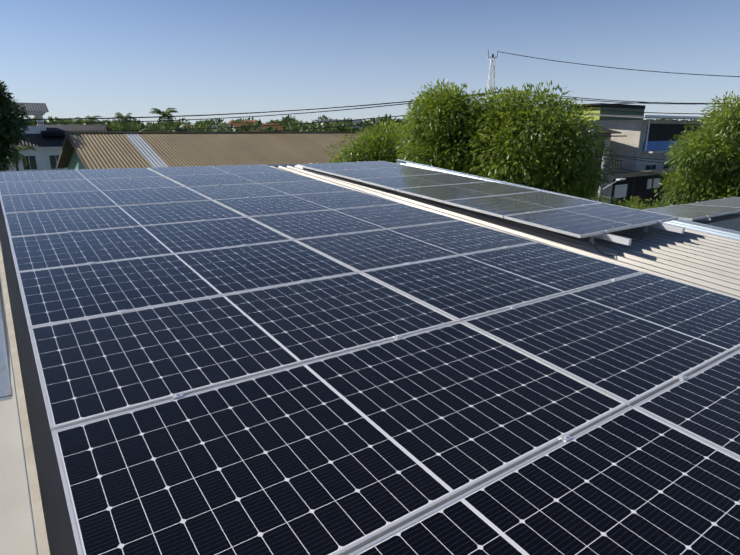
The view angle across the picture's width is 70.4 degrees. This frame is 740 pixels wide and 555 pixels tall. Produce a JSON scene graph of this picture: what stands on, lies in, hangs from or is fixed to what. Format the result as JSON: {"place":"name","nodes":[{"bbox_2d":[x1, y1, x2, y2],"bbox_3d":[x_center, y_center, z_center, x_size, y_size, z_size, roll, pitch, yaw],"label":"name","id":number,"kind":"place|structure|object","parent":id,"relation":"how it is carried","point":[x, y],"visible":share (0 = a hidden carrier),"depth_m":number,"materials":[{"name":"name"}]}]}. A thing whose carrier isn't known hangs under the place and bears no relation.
{"place":"outdoors","nodes":[
{"label":"outdoors","id":0,"kind":"place"},
{"bbox_2d":[0,102,67,171],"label":"white house","id":1,"kind":"structure","parent":0,"point":[44,142],"depth_m":56.81,"materials":[{"name":"paint"}]},
{"bbox_2d":[44,125,108,131],"bbox_3d":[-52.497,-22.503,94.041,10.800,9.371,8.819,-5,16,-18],"label":"roof","id":2,"kind":"structure","parent":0,"point":[69,128],"depth_m":91.77,"materials":[{"name":"tile"}]},
{"bbox_2d":[227,120,257,123],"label":"white house","id":3,"kind":"structure","parent":0,"point":[254,121],"depth_m":176.06,"materials":[{"name":"red tile"}]},
{"bbox_2d":[0,0,739,125],"label":"sky","id":4,"kind":"structure","parent":0,"point":[78,58],"materials":[{"name":"blue"}]},
{"bbox_2d":[589,195,670,209],"bbox_3d":[11.107,-0.739,22.920,5.560,5.699,3.287,7,17,24],"label":"bush","id":5,"kind":"object","parent":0,"point":[636,206],"depth_m":22.32,"materials":[{"name":"green plant"}]},
{"bbox_2d":[653,90,739,205],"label":"tree","id":6,"kind":"object","parent":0,"point":[695,172],"depth_m":19.08,"materials":[{"name":"green plant"}]},
{"label":"ground","id":7,"kind":"structure","parent":0,"visible":0},
{"bbox_2d":[0,80,33,171],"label":"tree","id":8,"kind":"object","parent":7,"relation":"on","point":[11,131],"depth_m":32.64,"materials":[{"name":"green plant"}]},
{"bbox_2d":[6,144,36,170],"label":"palm","id":9,"kind":"object","parent":7,"relation":"on","point":[22,147],"depth_m":42.36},
{"bbox_2d":[27,113,403,130],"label":"tree line","id":10,"kind":"object","parent":7,"relation":"on","point":[150,126],"visible":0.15,"depth_m":132.91,"materials":[{"name":"green plant"}]},
{"bbox_2d":[211,125,231,130],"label":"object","id":11,"kind":"structure","parent":7,"relation":"on","point":[216,126],"depth_m":139.66,"materials":[{"name":"grey glass"}]},
{"bbox_2d":[231,123,282,130],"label":"red house","id":12,"kind":"structure","parent":7,"relation":"on","point":[240,124],"depth_m":139.63,"materials":[{"name":"tile"}]},
{"bbox_2d":[319,119,363,128],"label":"white house","id":13,"kind":"structure","parent":7,"relation":"on","point":[354,121],"depth_m":160.70,"materials":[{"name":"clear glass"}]},
{"bbox_2d":[0,214,739,554],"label":"building walls","id":14,"kind":"structure","parent":7,"relation":"on","point":[16,532],"depth_m":2.27,"materials":[{"name":"beige paint"}]},
{"bbox_2d":[0,243,50,554],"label":"roof edge","id":15,"kind":"object","parent":14,"relation":"on","point":[38,524],"visible":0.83,"depth_m":2.52,"materials":[{"name":"metal"}]},
{"bbox_2d":[0,165,739,554],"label":"roof sheet","id":16,"kind":"object","parent":14,"relation":"on","point":[700,259],"visible":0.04,"depth_m":5.90,"materials":[{"name":"beige metal"}]},
{"bbox_2d":[267,163,315,166],"bbox_3d":[-3.059,-2.100,10.781,7.900,0.357,0.169,-10,22,-34],"label":"ridge flashing","id":17,"kind":"object","parent":16,"relation":"on","point":[285,165],"depth_m":11.55,"materials":[{"name":"beige metal"}]},
{"bbox_2d":[0,164,739,554],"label":"solar panel frames","id":18,"kind":"structure","parent":16,"relation":"on","point":[454,496],"depth_m":2.77,"materials":[{"name":"silver metal"}]},
{"bbox_2d":[0,165,739,554],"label":"solar panels","id":19,"kind":"object","parent":18,"relation":"in","point":[332,455],"visible":0.98,"depth_m":2.65,"materials":[{"name":"glass"}]},
{"bbox_2d":[309,161,684,244],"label":"mounting rails","id":20,"kind":"object","parent":16,"relation":"on","point":[624,240],"visible":0.25,"depth_m":6.49,"materials":[{"name":"silver metal"}]},
{"bbox_2d":[297,161,677,237],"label":"solar panel frames","id":21,"kind":"structure","parent":20,"relation":"on","point":[538,225],"depth_m":7.53,"materials":[{"name":"silver metal"}]},
{"bbox_2d":[299,161,673,234],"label":"solar panels","id":22,"kind":"object","parent":21,"relation":"in","point":[585,219],"visible":1,"depth_m":8.17,"materials":[{"name":"glass"}]},
{"bbox_2d":[292,166,737,267],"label":"roof screws","id":23,"kind":"object","parent":16,"relation":"on","point":[575,238],"visible":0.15,"depth_m":6.65,"materials":[{"name":"silver metal"}]},
{"bbox_2d":[592,231,650,255],"bbox_3d":[3.122,-0.433,6.385,1.434,0.173,0.212,-14,21,-40],"label":"cable","id":24,"kind":"object","parent":16,"relation":"on","point":[619,251],"visible":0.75,"depth_m":6.01,"materials":[{"name":"black rubber"}]},
{"bbox_2d":[397,159,739,240],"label":"ridge cap","id":25,"kind":"object","parent":14,"relation":"on","point":[725,234],"visible":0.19,"depth_m":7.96,"materials":[{"name":"silver metal"}]},
{"bbox_2d":[699,212,739,220],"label":"array rails","id":26,"kind":"object","parent":25,"relation":"on","point":[707,219],"visible":0.14,"depth_m":8.53,"materials":[{"name":"silver metal"}]},
{"bbox_2d":[643,197,739,220],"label":"array frames","id":27,"kind":"structure","parent":26,"relation":"on","point":[707,216],"depth_m":8.68,"materials":[{"name":"silver metal"}]},
{"bbox_2d":[644,197,739,217],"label":"solar panel","id":28,"kind":"object","parent":27,"relation":"in","point":[698,209],"visible":0.83,"depth_m":9.53,"materials":[{"name":"black glass"}]},
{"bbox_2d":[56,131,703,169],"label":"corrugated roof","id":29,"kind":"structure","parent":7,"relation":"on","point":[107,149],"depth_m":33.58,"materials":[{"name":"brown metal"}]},
{"bbox_2d":[486,50,497,102],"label":"lattice mast","id":30,"kind":"object","parent":7,"relation":"on","point":[493,69],"visible":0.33,"depth_m":68.54,"materials":[{"name":"grey metal"}]},
{"bbox_2d":[22,51,739,175],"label":"power lines","id":31,"kind":"object","parent":30,"relation":"attached to","point":[386,117],"visible":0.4,"depth_m":41.59,"materials":[{"name":"black"}]},
{"bbox_2d":[333,118,712,130],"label":"distant trees","id":32,"kind":"object","parent":7,"relation":"on","point":[402,125],"depth_m":114.91,"materials":[{"name":"green plant"}]},
{"bbox_2d":[500,121,573,179],"bbox_3d":[5.245,-0.974,17.487,3.242,9.073,3.044,0,16,-1],"label":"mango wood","id":33,"kind":"object","parent":7,"relation":"on","point":[545,151],"visible":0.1,"depth_m":15.66,"materials":[{"name":"brown plant"}]},
{"bbox_2d":[565,123,626,180],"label":"cream house","id":34,"kind":"structure","parent":7,"relation":"on","point":[608,133],"depth_m":36.73,"materials":[{"name":"concrete"}]},
{"bbox_2d":[578,114,711,170],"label":"grey building","id":35,"kind":"structure","parent":7,"relation":"on","point":[650,138],"depth_m":38.42,"materials":[{"name":"concrete"}]},
{"bbox_2d":[566,102,645,120],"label":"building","id":36,"kind":"structure","parent":35,"relation":"on","point":[616,107],"depth_m":45.28,"materials":[{"name":"concrete"}]},
{"bbox_2d":[591,168,700,209],"bbox_3d":[22.423,-5.897,41.016,15.600,5.902,6.481,-11,19,-34],"label":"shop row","id":37,"kind":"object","parent":7,"relation":"on","point":[637,185],"visible":0.19,"depth_m":37.68,"materials":[{"name":"concrete"}]},
{"bbox_3d":[0.128,-2.293,24.136,2.530,8.038,2.279,0,16,-1],"label":"mango wood","id":38,"kind":"object","parent":7,"relation":"on","visible":0},
{"bbox_2d":[325,118,413,162],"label":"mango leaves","id":39,"kind":"object","parent":38,"relation":"on","point":[378,147],"visible":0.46,"depth_m":22.37,"materials":[{"name":"green plant"}]},
{"bbox_3d":[2.953,-1.548,18.843,2.968,9.450,2.655,0,16,-1],"label":"mango wood","id":40,"kind":"object","parent":7,"relation":"on","visible":0},
{"bbox_2d":[392,79,516,178],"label":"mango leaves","id":41,"kind":"object","parent":40,"relation":"attached to","point":[421,136],"visible":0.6,"depth_m":16.77,"materials":[{"name":"green plant"}]},
{"bbox_2d":[454,79,618,201],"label":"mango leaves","id":42,"kind":"object","parent":40,"relation":"on","point":[517,134],"visible":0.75,"depth_m":15.43,"materials":[{"name":"green plant"}]},
{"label":"palm trunk","id":43,"kind":"object","parent":7,"relation":"on","visible":0},
{"bbox_2d":[149,108,177,124],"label":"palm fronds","id":44,"kind":"object","parent":43,"relation":"attached to","point":[168,111],"visible":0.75,"depth_m":151.50,"materials":[{"name":"green plant"}]},
{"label":"palm trunk","id":45,"kind":"object","parent":7,"relation":"on","visible":0},
{"bbox_2d":[69,115,103,124],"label":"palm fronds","id":46,"kind":"object","parent":45,"relation":"attached to","point":[83,120],"visible":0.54,"depth_m":101.54,"materials":[{"name":"green plant"}]},
{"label":"palm trunk","id":47,"kind":"object","parent":7,"relation":"on","visible":0},
{"bbox_2d":[163,121,191,130],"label":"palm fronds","id":48,"kind":"object","parent":47,"relation":"attached to","point":[174,126],"visible":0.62,"depth_m":99.19,"materials":[{"name":"green plant"}]},
{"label":"roof","id":49,"kind":"object","parent":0,"visible":0},
{"bbox_2d":[113,112,137,122],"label":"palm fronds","id":50,"kind":"object","parent":49,"relation":"on","point":[121,115],"visible":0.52,"depth_m":173.74,"materials":[{"name":"green plant"}]},
{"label":"street","id":51,"kind":"structure","parent":0,"visible":0},
{"bbox_2d":[593,155,616,201],"bbox_3d":[14.376,-4.222,33.116,0.303,6.925,1.598,-8,17,-27],"label":"street pole","id":52,"kind":"object","parent":51,"relation":"on","point":[601,187],"depth_m":32.35,"materials":[{"name":"concrete"}]},
{"bbox_2d":[602,178,625,189],"bbox_3d":[15.414,-5.908,33.409,2.558,0.675,0.250,-11,19,-34],"label":"street lamp arm","id":53,"kind":"object","parent":52,"relation":"attached to","point":[619,179],"visible":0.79,"depth_m":33.61}
]}

